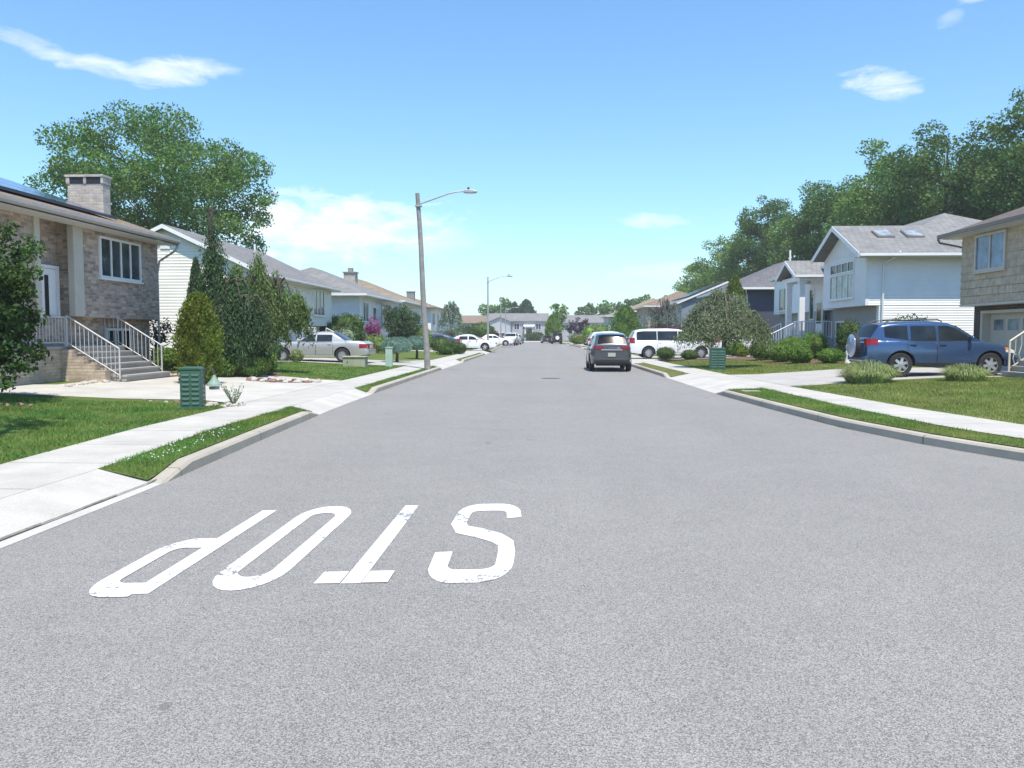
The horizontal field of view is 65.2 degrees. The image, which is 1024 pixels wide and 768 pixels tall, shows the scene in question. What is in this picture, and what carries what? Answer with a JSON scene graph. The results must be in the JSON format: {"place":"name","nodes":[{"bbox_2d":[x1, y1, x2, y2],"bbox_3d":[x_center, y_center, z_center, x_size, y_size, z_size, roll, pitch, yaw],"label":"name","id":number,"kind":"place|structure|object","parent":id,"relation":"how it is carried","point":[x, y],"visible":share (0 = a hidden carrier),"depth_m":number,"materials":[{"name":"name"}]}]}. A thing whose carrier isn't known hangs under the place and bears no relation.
{"place":"outdoors","nodes":[
{"label":"outdoors","id":0,"kind":"place"},
{"bbox_2d":[0,374,339,403],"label":"driveway","id":1,"kind":"structure","parent":0,"point":[162,388],"depth_m":19.68,"materials":[{"name":"concrete"}]},
{"bbox_2d":[215,355,239,376],"bbox_3d":[-9.118,-0.564,25.156,1.067,0.725,0.962,2,4,28],"label":"juniper","id":2,"kind":"object","parent":1,"relation":"on","point":[231,368],"visible":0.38,"depth_m":24.97,"materials":[{"name":"green plant"}]},
{"bbox_2d":[232,355,271,376],"bbox_3d":[-8.448,-0.598,25.761,1.301,0.763,1.179,-2,4,-32],"label":"juniper","id":3,"kind":"object","parent":1,"relation":"on","point":[260,364],"visible":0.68,"depth_m":25.48,"materials":[{"name":"green plant"}]},
{"bbox_2d":[0,344,497,497],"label":"sidewalk","id":4,"kind":"structure","parent":0,"point":[30,472],"depth_m":11.07,"materials":[{"name":"concrete"}]},
{"bbox_2d":[0,346,499,548],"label":"apron","id":5,"kind":"object","parent":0,"point":[27,508],"visible":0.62,"depth_m":7.52,"materials":[{"name":"concrete"}]},
{"bbox_2d":[0,479,156,539],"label":"seam","id":6,"kind":"object","parent":5,"relation":"on","point":[14,533],"visible":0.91,"depth_m":6.99,"materials":[{"name":"concrete"}]},
{"bbox_2d":[355,365,436,389],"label":"grass","id":7,"kind":"structure","parent":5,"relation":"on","point":[390,378],"depth_m":25.59,"materials":[{"name":"green plant"}]},
{"bbox_2d":[454,334,496,350],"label":"parked car","id":8,"kind":"object","parent":5,"relation":"on","point":[471,341],"visible":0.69,"depth_m":71.07,"materials":[{"name":"white paint"}]},
{"bbox_2d":[277,358,423,364],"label":"driveway","id":9,"kind":"structure","parent":0,"point":[335,360],"depth_m":39.91,"materials":[{"name":"concrete"}]},
{"bbox_2d":[277,331,375,361],"bbox_3d":[-9.357,-1.833,38.970,5.145,1.465,2.235,0,4,3],"label":"parked car","id":10,"kind":"object","parent":9,"relation":"on","point":[338,345],"visible":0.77,"depth_m":38.04,"materials":[{"name":"silver paint"}]},
{"bbox_2d":[457,315,486,328],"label":"brown house","id":11,"kind":"structure","parent":0,"point":[468,320],"depth_m":207.62,"materials":[{"name":"grey brick"}]},
{"bbox_2d":[0,342,1023,767],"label":"road","id":12,"kind":"structure","parent":0,"point":[696,578],"depth_m":4.80,"materials":[{"name":"asphalt"}]},
{"bbox_2d":[89,504,520,596],"bbox_3d":[-1.290,1.213,6.215,2.671,0.003,2.803,0,4,3],"label":"road marking","id":13,"kind":"object","parent":12,"relation":"on","point":[226,578],"visible":1,"depth_m":5.71,"materials":[{"name":"paint"}]},
{"bbox_2d":[150,345,502,483],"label":"curb","id":14,"kind":"structure","parent":12,"relation":"on","point":[179,467],"depth_m":11.33,"materials":[{"name":"concrete"}]},
{"bbox_2d":[583,332,630,370],"bbox_3d":[4.359,-1.500,36.416,2.160,1.696,4.695,0,4,3],"label":"parked suv","id":15,"kind":"object","parent":12,"relation":"on","point":[608,349],"visible":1,"depth_m":34.23,"materials":[{"name":"grey paint"}]},
{"bbox_2d":[554,342,1023,461],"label":"curb","id":16,"kind":"structure","parent":12,"relation":"on","point":[991,449],"depth_m":12.63,"materials":[{"name":"concrete"}]},
{"bbox_2d":[0,342,1023,498],"bbox_3d":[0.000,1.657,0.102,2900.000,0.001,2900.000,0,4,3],"label":"ground","id":17,"kind":"structure","parent":0,"point":[655,369],"depth_m":14.01,"materials":[{"name":"plant"}]},
{"bbox_2d":[0,347,473,463],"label":"lot","id":18,"kind":"structure","parent":17,"relation":"on","point":[404,356],"depth_m":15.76,"materials":[{"name":"plant"}]},
{"bbox_2d":[0,219,53,393],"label":"leafy tree","id":19,"kind":"object","parent":18,"relation":"on","point":[17,285],"visible":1,"depth_m":15.36,"materials":[{"name":"green plant"}]},
{"bbox_2d":[0,174,180,385],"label":"brick house","id":20,"kind":"structure","parent":18,"relation":"on","point":[97,289],"depth_m":22.53,"materials":[{"name":"brick"}]},
{"bbox_2d":[41,264,60,315],"bbox_3d":[-12.485,-2.102,21.423,0.115,2.170,1.100,0,4,3],"label":"door","id":21,"kind":"structure","parent":20,"relation":"in","point":[50,282],"depth_m":21.58,"materials":[{"name":"white paint"}]},
{"bbox_2d":[106,328,132,349],"bbox_3d":[-12.209,-1.277,24.841,0.095,0.900,1.440,0,4,3],"label":"window","id":22,"kind":"structure","parent":20,"relation":"in","point":[124,336],"depth_m":24.98,"materials":[{"name":"white paint"}]},
{"bbox_2d":[98,235,143,283],"bbox_3d":[-11.882,-3.739,24.323,0.140,1.260,2.440,0,4,3],"label":"window","id":23,"kind":"structure","parent":20,"relation":"in","point":[119,260],"depth_m":24.26,"materials":[{"name":"glass"}]},
{"bbox_2d":[22,99,278,253],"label":"tree","id":24,"kind":"object","parent":18,"relation":"on","point":[221,178],"visible":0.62,"depth_m":57.39,"materials":[{"name":"green plant"}]},
{"bbox_2d":[149,346,177,372],"bbox_3d":[-11.401,-0.797,26.250,0.973,0.902,0.877,2,4,35],"label":"shrub","id":25,"kind":"object","parent":18,"relation":"on","point":[168,358],"visible":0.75,"depth_m":26.01,"materials":[{"name":"green plant"}]},
{"bbox_2d":[149,317,178,351],"bbox_3d":[-12.283,-1.347,27.650,1.570,1.995,1.636,2,4,24],"label":"tree","id":26,"kind":"object","parent":18,"relation":"on","point":[164,327],"visible":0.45,"depth_m":27.56,"materials":[{"name":"white plant"}]},
{"bbox_2d":[177,366,205,409],"bbox_3d":[-6.211,0.124,15.532,0.480,0.915,0.460,-1,4,-11],"label":"utility box","id":27,"kind":"object","parent":18,"relation":"on","point":[192,393],"visible":0.92,"depth_m":15.35,"materials":[{"name":"green plastic"}]},
{"bbox_2d":[170,291,224,383],"bbox_3d":[-8.642,-1.226,21.969,1.482,2.649,1.515,0,4,3],"label":"arborvitae","id":28,"kind":"object","parent":18,"relation":"on","point":[199,342],"visible":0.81,"depth_m":21.67,"materials":[{"name":"green plant"}]},
{"bbox_2d":[204,367,221,403],"bbox_3d":[-6.204,0.081,16.682,0.319,0.858,0.318,-3,5,-42],"label":"garden lantern","id":29,"kind":"object","parent":18,"relation":"on","point":[214,383],"visible":0.97,"depth_m":16.64,"materials":[{"name":"metal"}]},
{"bbox_2d":[160,372,282,377],"bbox_3d":[-9.479,-0.255,25.233,3.400,0.127,7.500,0,4,3],"label":"mulch bed","id":30,"kind":"object","parent":18,"relation":"on","point":[274,373],"visible":0.14,"depth_m":26.92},
{"bbox_2d":[185,256,202,299],"bbox_3d":[-10.218,-2.181,26.002,1.043,3.911,1.041,0,4,3],"label":"narrow conifer","id":31,"kind":"object","parent":30,"relation":"on","point":[194,274],"visible":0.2,"depth_m":25.80,"materials":[{"name":"green plant"}]},
{"bbox_2d":[228,250,316,350],"bbox_3d":[-8.723,-2.519,28.156,3.557,4.441,2.442,0,4,3],"label":"weeping cedar","id":32,"kind":"object","parent":30,"relation":"on","point":[294,309],"visible":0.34,"depth_m":28.03,"materials":[{"name":"green plant"}]},
{"bbox_2d":[175,196,281,367],"bbox_3d":[-9.037,-3.043,25.437,3.269,5.774,2.203,-2,4,-28],"label":"weeping conifer","id":33,"kind":"object","parent":18,"relation":"on","point":[243,318],"visible":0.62,"depth_m":25.13,"materials":[{"name":"green plant"}]},
{"bbox_2d":[149,224,341,358],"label":"cream house","id":34,"kind":"structure","parent":18,"relation":"on","point":[174,271],"depth_m":40.38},
{"bbox_2d":[313,288,325,316],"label":"window","id":35,"kind":"structure","parent":34,"relation":"in","point":[318,295],"depth_m":50.19,"materials":[{"name":"glass"}]},
{"bbox_2d":[171,361,404,379],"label":"grass","id":36,"kind":"structure","parent":18,"relation":"on","point":[325,365],"depth_m":31.42,"materials":[{"name":"green plant"}]},
{"bbox_2d":[332,312,366,340],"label":"shrub","id":37,"kind":"object","parent":18,"relation":"on","point":[355,323],"visible":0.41,"depth_m":53.51,"materials":[{"name":"green plant"}]},
{"bbox_2d":[300,267,402,338],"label":"white house","id":38,"kind":"structure","parent":18,"relation":"on","point":[353,296],"depth_m":61.96,"materials":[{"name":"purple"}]},
{"bbox_2d":[342,356,368,366],"bbox_3d":[-6.880,-0.948,35.153,1.040,0.560,0.880,0,4,-1],"label":"utility cabinet","id":39,"kind":"object","parent":18,"relation":"on","point":[355,361],"visible":0.77,"depth_m":34.75,"materials":[{"name":"metal"}]},
{"bbox_2d":[364,317,380,336],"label":"flowering shrub","id":40,"kind":"object","parent":18,"relation":"on","point":[374,329],"visible":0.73,"depth_m":56.09,"materials":[{"name":"plant"}]},
{"bbox_2d":[360,333,385,351],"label":"shrub","id":41,"kind":"object","parent":18,"relation":"on","point":[376,340],"visible":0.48,"depth_m":54.46,"materials":[{"name":"green plant"}]},
{"bbox_2d":[358,279,427,332],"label":"brown roofed house","id":42,"kind":"structure","parent":18,"relation":"on","point":[414,305],"depth_m":80.16,"materials":[{"name":"white"}]},
{"bbox_2d":[380,336,412,361],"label":"topiary tree","id":43,"kind":"object","parent":18,"relation":"on","point":[397,344],"visible":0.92,"depth_m":40.86,"materials":[{"name":"green plant"}]},
{"bbox_2d":[383,304,421,340],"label":"round tree","id":44,"kind":"object","parent":18,"relation":"on","point":[400,322],"visible":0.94,"depth_m":65.52,"materials":[{"name":"green plant"}]},
{"bbox_2d":[407,335,429,358],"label":"topiary tree","id":45,"kind":"object","parent":18,"relation":"on","point":[417,345],"visible":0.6,"depth_m":46.80,"materials":[{"name":"green plant"}]},
{"bbox_2d":[406,291,446,333],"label":"white house","id":46,"kind":"structure","parent":18,"relation":"on","point":[433,316],"depth_m":97.64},
{"bbox_2d":[430,336,456,353],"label":"shrub","id":47,"kind":"object","parent":18,"relation":"on","point":[437,344],"visible":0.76,"depth_m":57.45,"materials":[{"name":"green plant"}]},
{"bbox_2d":[436,301,464,332],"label":"blue spruce","id":48,"kind":"object","parent":18,"relation":"on","point":[452,310],"visible":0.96,"depth_m":91.66,"materials":[{"name":"grey plant"}]},
{"bbox_2d":[470,321,494,337],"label":"shrub","id":49,"kind":"object","parent":18,"relation":"on","point":[479,330],"visible":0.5,"depth_m":111.20,"materials":[{"name":"green plant"}]},
{"bbox_2d":[98,344,501,479],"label":"grass strip","id":50,"kind":"object","parent":17,"relation":"on","point":[152,462],"depth_m":9.26,"materials":[{"name":"plant"}]},
{"bbox_2d":[101,406,311,477],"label":"grass","id":51,"kind":"structure","parent":50,"relation":"on","point":[278,414],"depth_m":10.61,"materials":[{"name":"green plant"}]},
{"bbox_2d":[415,187,476,370],"bbox_3d":[-2.714,-4.258,33.161,2.564,7.696,0.281,0,4,3],"label":"street lamp","id":52,"kind":"object","parent":50,"relation":"on","point":[418,205],"visible":0.98,"depth_m":33.11,"materials":[{"name":"grey metal"}]},
{"bbox_2d":[477,297,512,314],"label":"tree","id":53,"kind":"object","parent":17,"relation":"on","point":[504,305],"visible":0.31,"depth_m":228.62,"materials":[{"name":"green plant"}]},
{"bbox_2d":[574,302,597,314],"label":"tree","id":54,"kind":"object","parent":17,"relation":"on","point":[582,310],"visible":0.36,"depth_m":211.59,"materials":[{"name":"green plant"}]},
{"bbox_2d":[586,300,616,314],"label":"tree","id":55,"kind":"object","parent":17,"relation":"on","point":[605,308],"visible":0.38,"depth_m":217.60,"materials":[{"name":"green plant"}]},
{"bbox_2d":[562,341,1023,424],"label":"lot","id":56,"kind":"structure","parent":17,"relation":"on","point":[939,407],"depth_m":18.75,"materials":[{"name":"plant"}]},
{"bbox_2d":[566,317,589,334],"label":"purple tree","id":57,"kind":"object","parent":56,"relation":"on","point":[575,329],"visible":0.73,"depth_m":135.01,"materials":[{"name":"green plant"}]},
{"bbox_2d":[581,324,607,342],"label":"shrub","id":58,"kind":"object","parent":56,"relation":"on","point":[589,330],"visible":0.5,"depth_m":98.68,"materials":[{"name":"green plant"}]},
{"bbox_2d":[604,305,645,336],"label":"cone tree","id":59,"kind":"object","parent":56,"relation":"on","point":[624,319],"visible":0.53,"depth_m":75.18,"materials":[{"name":"green plant"}]},
{"bbox_2d":[633,291,687,328],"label":"brown house","id":60,"kind":"structure","parent":56,"relation":"on","point":[642,310],"depth_m":111.06,"materials":[{"name":"brick"}]},
{"bbox_2d":[641,298,682,327],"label":"blue cedar","id":61,"kind":"object","parent":56,"relation":"on","point":[667,313],"visible":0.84,"depth_m":78.78,"materials":[{"name":"grey plant"}]},
{"bbox_2d":[672,263,713,292],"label":"tall tree","id":62,"kind":"object","parent":56,"relation":"on","point":[685,284],"visible":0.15,"depth_m":140.69,"materials":[{"name":"green plant"}]},
{"bbox_2d":[659,281,728,340],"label":"slate house","id":63,"kind":"structure","parent":56,"relation":"on","point":[685,302],"depth_m":89.90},
{"bbox_2d":[688,240,746,292],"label":"tall tree","id":64,"kind":"object","parent":56,"relation":"on","point":[700,280],"visible":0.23,"depth_m":127.39,"materials":[{"name":"green plant"}]},
{"bbox_2d":[708,348,726,369],"bbox_3d":[8.433,-0.989,32.856,0.720,0.995,0.600,1,4,9],"label":"utility box","id":65,"kind":"object","parent":56,"relation":"on","point":[717,358],"visible":0.91,"depth_m":32.60,"materials":[{"name":"green plastic"}]},
{"bbox_2d":[670,287,777,354],"bbox_3d":[9.189,-2.399,34.750,3.897,3.591,3.866,-3,5,-43],"label":"weeping tree","id":66,"kind":"object","parent":56,"relation":"on","point":[724,318],"visible":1,"depth_m":34.07,"materials":[{"name":"green plant"}]},
{"bbox_2d":[725,274,748,307],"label":"arborvitae","id":67,"kind":"object","parent":56,"relation":"on","point":[734,284],"visible":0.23,"depth_m":57.26,"materials":[{"name":"green plant"}]},
{"bbox_2d":[706,217,771,283],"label":"tall tree","id":68,"kind":"object","parent":56,"relation":"on","point":[721,273],"visible":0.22,"depth_m":114.66,"materials":[{"name":"green plant"}]},
{"bbox_2d":[697,250,790,338],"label":"navy house","id":69,"kind":"structure","parent":56,"relation":"on","point":[758,288],"depth_m":62.45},
{"bbox_2d":[658,356,852,363],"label":"mulch bed","id":70,"kind":"object","parent":56,"relation":"on","point":[752,358],"visible":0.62,"depth_m":42.29,"materials":[{"name":"soil"}]},
{"bbox_2d":[656,347,675,358],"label":"hedge ball","id":71,"kind":"object","parent":70,"relation":"on","point":[666,353],"visible":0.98,"depth_m":45.37,"materials":[{"name":"green plant"}]},
{"bbox_2d":[748,339,778,359],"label":"shrub","id":72,"kind":"object","parent":70,"relation":"on","point":[758,355],"visible":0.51,"depth_m":40.07,"materials":[{"name":"green plant"}]},
{"bbox_2d":[767,343,793,361],"bbox_3d":[12.639,-1.470,37.473,1.287,0.925,1.307,2,4,34],"label":"shrub","id":73,"kind":"object","parent":70,"relation":"on","point":[779,353],"visible":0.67,"depth_m":37.15,"materials":[{"name":"green plant"}]},
{"bbox_2d":[776,334,810,348],"bbox_3d":[13.896,-1.817,39.617,1.766,1.289,1.703,0,4,3],"label":"shrub","id":74,"kind":"object","parent":70,"relation":"on","point":[795,341],"visible":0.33,"depth_m":39.28,"materials":[{"name":"green plant"}]},
{"bbox_2d":[785,345,813,362],"bbox_3d":[12.808,-1.327,35.622,1.255,0.861,1.188,0,4,3],"label":"shrub","id":75,"kind":"object","parent":70,"relation":"on","point":[800,354],"visible":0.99,"depth_m":35.36,"materials":[{"name":"green plant"}]},
{"bbox_2d":[802,331,829,358],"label":"shrub","id":76,"kind":"object","parent":70,"relation":"on","point":[817,344],"visible":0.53,"depth_m":40.20,"materials":[{"name":"green plant"}]},
{"bbox_2d":[815,348,845,362],"bbox_3d":[13.891,-1.243,34.902,1.178,0.716,1.091,0,4,3],"label":"shrub","id":77,"kind":"object","parent":70,"relation":"on","point":[829,355],"visible":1,"depth_m":34.59,"materials":[{"name":"green plant"}]},
{"bbox_2d":[834,318,861,351],"bbox_3d":[15.796,-2.280,37.162,1.457,1.639,1.284,0,4,3],"label":"shrub","id":78,"kind":"object","parent":70,"relation":"on","point":[845,331],"visible":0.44,"depth_m":36.93,"materials":[{"name":"green plant"}]},
{"bbox_2d":[661,359,854,374],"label":"grass","id":79,"kind":"structure","parent":56,"relation":"on","point":[692,363],"depth_m":34.04,"materials":[{"name":"green plant"}]},
{"bbox_2d":[726,194,798,278],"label":"tall tree","id":80,"kind":"object","parent":56,"relation":"on","point":[752,230],"visible":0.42,"depth_m":106.53,"materials":[{"name":"green plant"}]},
{"bbox_2d":[761,180,845,265],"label":"tall tree","id":81,"kind":"object","parent":56,"relation":"on","point":[781,246],"visible":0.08,"depth_m":97.84,"materials":[{"name":"green plant"}]},
{"bbox_2d":[777,180,896,260],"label":"tall tree","id":82,"kind":"object","parent":56,"relation":"on","point":[817,209],"visible":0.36,"depth_m":87.03,"materials":[{"name":"green plant"}]},
{"bbox_2d":[751,213,981,356],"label":"gabled house","id":83,"kind":"structure","parent":56,"relation":"on","point":[864,275],"depth_m":38.78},
{"bbox_2d":[809,289,814,319],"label":"window","id":84,"kind":"structure","parent":83,"relation":"in","point":[811,291],"depth_m":47.86,"materials":[{"name":"glass"}]},
{"bbox_2d":[816,300,822,334],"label":"door","id":85,"kind":"structure","parent":83,"relation":"in","point":[819,303],"depth_m":46.39,"materials":[{"name":"white paint"}]},
{"bbox_2d":[828,272,854,301],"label":"window","id":86,"kind":"structure","parent":83,"relation":"in","point":[842,285],"depth_m":40.77,"materials":[{"name":"glass"}]},
{"bbox_2d":[830,260,854,275],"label":"window","id":87,"kind":"structure","parent":83,"relation":"in","point":[849,266],"depth_m":40.66,"materials":[{"name":"white paint"}]},
{"bbox_2d":[834,359,904,383],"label":"ornamental grass","id":88,"kind":"object","parent":56,"relation":"on","point":[865,372],"depth_m":22.42,"materials":[{"name":"green plant"}]},
{"bbox_2d":[822,138,954,237],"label":"tall tree","id":89,"kind":"object","parent":56,"relation":"on","point":[856,209],"visible":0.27,"depth_m":77.90,"materials":[{"name":"green plant"}]},
{"bbox_2d":[864,119,1013,225],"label":"tall tree","id":90,"kind":"object","parent":56,"relation":"on","point":[909,206],"visible":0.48,"depth_m":69.93,"materials":[{"name":"green plant"}]},
{"bbox_2d":[936,362,998,381],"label":"ornamental grass","id":91,"kind":"object","parent":56,"relation":"on","point":[964,372],"depth_m":21.88,"materials":[{"name":"green plant"}]},
{"bbox_2d":[937,207,1023,377],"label":"shingled house","id":92,"kind":"structure","parent":56,"relation":"on","point":[992,278],"depth_m":28.85,"materials":[{"name":"wood"}]},
{"bbox_2d":[972,229,1007,273],"bbox_3d":[17.259,-4.759,28.906,0.140,1.430,2.120,0,4,3],"label":"window","id":93,"kind":"structure","parent":92,"relation":"in","point":[990,254],"depth_m":28.82,"materials":[{"name":"glass"}]},
{"bbox_2d":[990,312,1023,368],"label":"garage door","id":94,"kind":"structure","parent":92,"relation":"in","point":[1004,327],"depth_m":29.18,"materials":[{"name":"beige paint"}]},
{"bbox_2d":[958,85,1023,220],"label":"tall tree","id":95,"kind":"object","parent":56,"relation":"on","point":[1000,176],"visible":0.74,"depth_m":63.18,"materials":[{"name":"green plant"}]},
{"bbox_2d":[562,342,1023,447],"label":"grass strip","id":96,"kind":"object","parent":17,"relation":"on","point":[671,372],"depth_m":13.95,"materials":[{"name":"plant"}]},
{"bbox_2d":[549,303,569,329],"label":"street tree","id":97,"kind":"object","parent":96,"relation":"on","point":[562,312],"visible":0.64,"depth_m":156.74,"materials":[{"name":"green plant"}]},
{"bbox_2d":[725,387,1023,445],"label":"grass","id":98,"kind":"structure","parent":96,"relation":"on","point":[774,397],"depth_m":14.22,"materials":[{"name":"green plant"}]},
{"bbox_2d":[0,0,1023,315],"label":"sky","id":99,"kind":"structure","parent":0,"point":[600,144],"materials":[{"name":"blue"}]},
{"bbox_2d":[489,313,548,340],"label":"grey house","id":100,"kind":"structure","parent":0,"point":[521,324],"depth_m":199.53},
{"bbox_2d":[544,313,563,342],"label":"street tree","id":101,"kind":"object","parent":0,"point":[552,324],"visible":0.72,"depth_m":148.65,"materials":[{"name":"green plant"}]},
{"bbox_2d":[558,315,604,340],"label":"grey house","id":102,"kind":"structure","parent":0,"point":[595,319],"depth_m":202.36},
{"bbox_2d":[557,342,769,394],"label":"apron","id":103,"kind":"object","parent":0,"point":[712,385],"visible":0.51,"depth_m":25.01,"materials":[{"name":"concrete"}]},
{"bbox_2d":[650,354,749,361],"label":"driveway","id":104,"kind":"structure","parent":0,"point":[676,357],"depth_m":47.50,"materials":[{"name":"concrete"}]},
{"bbox_2d":[627,328,714,357],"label":"minivan","id":105,"kind":"object","parent":104,"relation":"on","point":[646,343],"visible":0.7,"depth_m":47.05,"materials":[{"name":"white paint"}]},
{"bbox_2d":[564,342,1023,437],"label":"sidewalk","id":106,"kind":"structure","parent":0,"point":[976,424],"depth_m":15.77,"materials":[{"name":"concrete"}]},
{"bbox_2d":[733,367,1007,385],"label":"driveway","id":107,"kind":"structure","parent":0,"point":[819,377],"depth_m":25.97,"materials":[{"name":"concrete"}]},
{"bbox_2d":[846,318,1016,375],"bbox_3d":[13.054,-1.166,25.116,4.825,1.756,2.142,0,4,3],"label":"parked suv","id":108,"kind":"object","parent":107,"relation":"on","point":[903,345],"visible":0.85,"depth_m":24.30,"materials":[{"name":"blue paint"}]},
{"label":"driveway","id":109,"kind":"structure","parent":0,"visible":0},
{"bbox_2d":[481,334,512,345],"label":"parked car","id":110,"kind":"object","parent":109,"relation":"on","point":[499,340],"visible":0.6,"depth_m":100.74,"materials":[{"name":"white paint"}]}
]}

